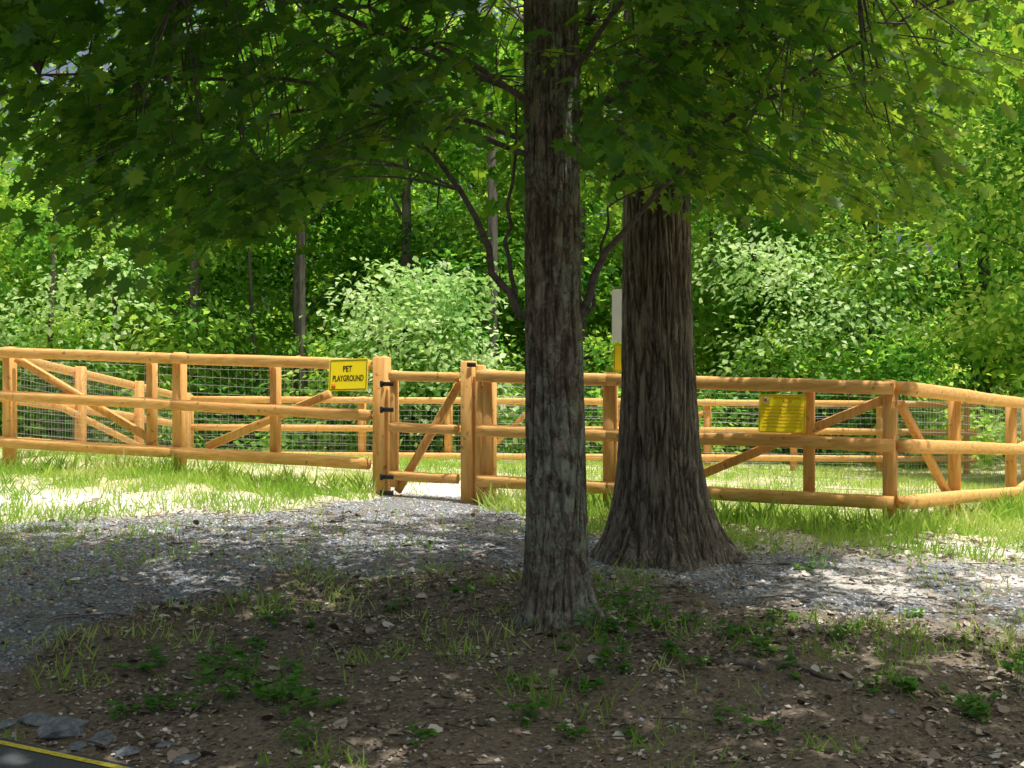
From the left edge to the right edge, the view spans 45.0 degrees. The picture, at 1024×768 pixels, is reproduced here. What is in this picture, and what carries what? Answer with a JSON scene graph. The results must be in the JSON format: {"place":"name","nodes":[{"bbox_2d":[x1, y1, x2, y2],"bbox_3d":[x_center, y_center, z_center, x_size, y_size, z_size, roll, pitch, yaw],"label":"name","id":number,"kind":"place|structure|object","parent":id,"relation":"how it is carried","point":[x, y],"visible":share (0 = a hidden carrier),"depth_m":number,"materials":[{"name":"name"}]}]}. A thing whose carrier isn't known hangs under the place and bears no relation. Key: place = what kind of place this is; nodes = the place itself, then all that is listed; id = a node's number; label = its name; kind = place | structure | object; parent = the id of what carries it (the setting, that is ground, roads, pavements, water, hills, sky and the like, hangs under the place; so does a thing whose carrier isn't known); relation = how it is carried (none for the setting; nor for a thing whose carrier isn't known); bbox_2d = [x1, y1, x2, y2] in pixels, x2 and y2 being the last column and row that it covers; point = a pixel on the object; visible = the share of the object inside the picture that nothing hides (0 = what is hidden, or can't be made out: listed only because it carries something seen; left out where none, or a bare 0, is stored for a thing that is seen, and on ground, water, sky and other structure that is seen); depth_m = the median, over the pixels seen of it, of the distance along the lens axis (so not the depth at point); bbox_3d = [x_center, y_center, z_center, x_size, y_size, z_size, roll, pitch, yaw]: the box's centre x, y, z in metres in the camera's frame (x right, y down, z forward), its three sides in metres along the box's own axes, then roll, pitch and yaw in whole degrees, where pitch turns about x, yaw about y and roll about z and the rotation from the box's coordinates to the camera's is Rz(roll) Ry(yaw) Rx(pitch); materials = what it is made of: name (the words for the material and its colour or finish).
{"place":"outdoors","nodes":[
{"label":"outdoors","id":0,"kind":"place"},
{"bbox_2d":[0,738,142,767],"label":"asphalt road","id":1,"kind":"structure","parent":0,"point":[15,754],"depth_m":5.27,"materials":[{"name":"grey asphalt"}]},
{"bbox_2d":[7,302,1003,411],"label":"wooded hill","id":2,"kind":"structure","parent":0,"point":[521,348],"depth_m":61.91,"materials":[{"name":"green plant"}]},
{"bbox_2d":[0,0,1022,312],"label":"sky","id":3,"kind":"structure","parent":0,"point":[70,65],"materials":[{"name":"white"}]},
{"bbox_2d":[0,426,1023,767],"bbox_3d":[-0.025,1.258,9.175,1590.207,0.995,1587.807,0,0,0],"label":"ground","id":4,"kind":"structure","parent":0,"point":[512,752],"depth_m":6.60,"materials":[{"name":"soil"}]},
{"bbox_2d":[0,719,20,730],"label":"rock","id":5,"kind":"object","parent":4,"relation":"on","point":[8,723],"visible":0.95,"depth_m":5.84,"materials":[{"name":"grey stone"}]},
{"bbox_2d":[19,712,55,726],"bbox_3d":[-2.248,1.606,5.895,0.167,0.065,0.143,0,0,-40],"label":"rock","id":6,"kind":"object","parent":4,"relation":"on","point":[34,719],"visible":0.69,"depth_m":5.86,"materials":[{"name":"grey stone"}]},
{"bbox_2d":[36,716,88,739],"bbox_3d":[-2.087,1.600,5.744,0.233,0.123,0.218,0,0,-20],"label":"rock","id":7,"kind":"object","parent":4,"relation":"on","point":[63,726],"visible":0.89,"depth_m":5.68,"materials":[{"name":"grey stone"}]},
{"bbox_2d":[66,741,87,750],"bbox_3d":[-1.948,1.625,5.540,0.082,0.047,0.096,0,0,-43],"label":"rock","id":8,"kind":"object","parent":4,"relation":"on","point":[76,746],"visible":0.98,"depth_m":5.52,"materials":[{"name":"grey stone"}]},
{"bbox_2d":[0,357,191,454],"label":"wooden fence","id":9,"kind":"object","parent":4,"relation":"on","point":[137,387],"visible":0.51,"depth_m":17.50,"materials":[{"name":"brown wood"}]},
{"bbox_2d":[88,730,116,746],"bbox_3d":[-1.857,1.616,5.627,0.121,0.075,0.176,0,0,26],"label":"rock","id":10,"kind":"object","parent":4,"relation":"on","point":[105,740],"visible":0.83,"depth_m":5.59,"materials":[{"name":"grey stone"}]},
{"bbox_2d":[112,746,139,757],"bbox_3d":[-1.696,1.622,5.439,0.121,0.052,0.110,0,0,-13],"label":"rock","id":11,"kind":"object","parent":4,"relation":"on","point":[127,751],"visible":0.96,"depth_m":5.41,"materials":[{"name":"grey stone"}]},
{"bbox_2d":[153,741,176,747],"bbox_3d":[-1.545,1.609,5.497,0.102,0.041,0.071,0,0,31],"label":"rock","id":12,"kind":"object","parent":4,"relation":"on","point":[162,744],"visible":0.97,"depth_m":5.49,"materials":[{"name":"grey stone"}]},
{"bbox_2d":[168,754,199,764],"bbox_3d":[-1.417,1.621,5.329,0.105,0.046,0.109,0,0,23],"label":"rock","id":13,"kind":"object","parent":4,"relation":"on","point":[180,759],"visible":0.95,"depth_m":5.31,"materials":[{"name":"grey stone"}]},
{"bbox_2d":[0,347,372,472],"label":"wooden fence","id":14,"kind":"object","parent":4,"relation":"on","point":[180,405],"visible":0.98,"depth_m":13.53,"materials":[{"name":"brown wood"}]},
{"bbox_2d":[328,358,368,390],"bbox_3d":[-1.666,-0.094,12.578,0.435,0.330,0.012,-2,-8,18],"label":"pet playground sign","id":15,"kind":"object","parent":14,"relation":"attached to","point":[348,374],"visible":1,"depth_m":12.57,"materials":[{"name":"yellow"}]},
{"bbox_2d":[373,357,485,503],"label":"wooden gate","id":16,"kind":"structure","parent":4,"relation":"on","point":[388,426],"depth_m":12.42,"materials":[{"name":"brown wood"}]},
{"bbox_2d":[0,0,910,631],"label":"young maple tree","id":17,"kind":"object","parent":4,"relation":"on","point":[242,202],"visible":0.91,"depth_m":6.65,"materials":[{"name":"green plant"}]},
{"bbox_2d":[0,219,963,452],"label":"sunlit bush","id":18,"kind":"object","parent":4,"relation":"on","point":[424,306],"visible":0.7,"depth_m":24.87,"materials":[{"name":"green plant"}]},
{"bbox_2d":[0,446,1023,767],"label":"grass","id":19,"kind":"structure","parent":4,"relation":"on","point":[1002,514],"depth_m":10.85,"materials":[{"name":"green plant"}]},
{"bbox_2d":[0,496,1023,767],"bbox_3d":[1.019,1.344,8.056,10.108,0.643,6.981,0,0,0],"label":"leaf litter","id":20,"kind":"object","parent":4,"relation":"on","point":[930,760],"visible":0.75,"depth_m":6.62,"materials":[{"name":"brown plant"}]},
{"bbox_2d":[0,298,1023,470],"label":"shrubs","id":21,"kind":"object","parent":4,"relation":"on","point":[899,366],"visible":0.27,"depth_m":25.26,"materials":[{"name":"green plant"}]},
{"bbox_2d":[0,476,1023,765],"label":"gravel","id":22,"kind":"structure","parent":4,"relation":"on","point":[324,560],"depth_m":8.85,"materials":[{"name":"grey gravel"}]},
{"bbox_2d":[0,501,1023,767],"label":"fallen twigs","id":23,"kind":"object","parent":4,"relation":"on","point":[472,653],"visible":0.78,"depth_m":6.63,"materials":[{"name":"brown wood"}]},
{"bbox_2d":[0,0,1023,450],"bbox_3d":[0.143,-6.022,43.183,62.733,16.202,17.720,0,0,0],"label":"distant forest","id":24,"kind":"object","parent":4,"relation":"on","point":[592,206],"visible":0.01,"depth_m":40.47,"materials":[{"name":"green plant"}]},
{"bbox_2d":[106,554,1023,749],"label":"weeds","id":25,"kind":"object","parent":4,"relation":"on","point":[977,711],"visible":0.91,"depth_m":6.14,"materials":[{"name":"green plant"}]},
{"bbox_2d":[191,395,976,473],"bbox_3d":[1.263,1.027,22.947,14.676,1.634,0.256,0,0,0],"label":"wooden fence","id":26,"kind":"object","parent":4,"relation":"on","point":[792,457],"visible":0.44,"depth_m":22.83,"materials":[{"name":"brown wood"}]},
{"bbox_2d":[612,289,621,370],"bbox_3d":[1.105,0.200,11.735,0.300,2.300,0.088,0,0,18],"label":"park notice sign","id":27,"kind":"object","parent":4,"relation":"on","point":[616,313],"visible":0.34,"depth_m":11.73,"materials":[{"name":"white metal"}]},
{"bbox_2d":[458,559,837,680],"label":"surface roots","id":28,"kind":"object","parent":4,"relation":"on","point":[747,663],"visible":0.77,"depth_m":6.41,"materials":[{"name":"brown plant"}]},
{"bbox_2d":[475,369,897,520],"bbox_3d":[1.544,0.661,11.571,3.938,1.617,0.271,0,0,19],"label":"wooden fence","id":29,"kind":"object","parent":4,"relation":"on","point":[490,431],"visible":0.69,"depth_m":11.22,"materials":[{"name":"brown wood"}]},
{"bbox_2d":[758,394,805,433],"bbox_3d":[2.429,0.265,11.117,0.415,0.350,0.015,1,-10,18],"label":"rules sign","id":30,"kind":"object","parent":29,"relation":"attached to","point":[782,413],"visible":1,"depth_m":11.12,"materials":[{"name":"yellow"}]},
{"bbox_2d":[493,0,1023,571],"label":"oak tree","id":31,"kind":"object","parent":4,"relation":"on","point":[661,514],"visible":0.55,"depth_m":8.92,"materials":[{"name":"green plant"}]},
{"bbox_2d":[896,381,1023,513],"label":"wooden fence","id":32,"kind":"object","parent":4,"relation":"on","point":[954,447],"visible":0.88,"depth_m":12.41,"materials":[{"name":"brown wood"}]},
{"bbox_2d":[1017,408,1023,486],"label":"wooden fence","id":33,"kind":"object","parent":4,"relation":"on","point":[1021,459],"visible":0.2,"depth_m":17.08,"materials":[{"name":"brown wood"}]}
]}

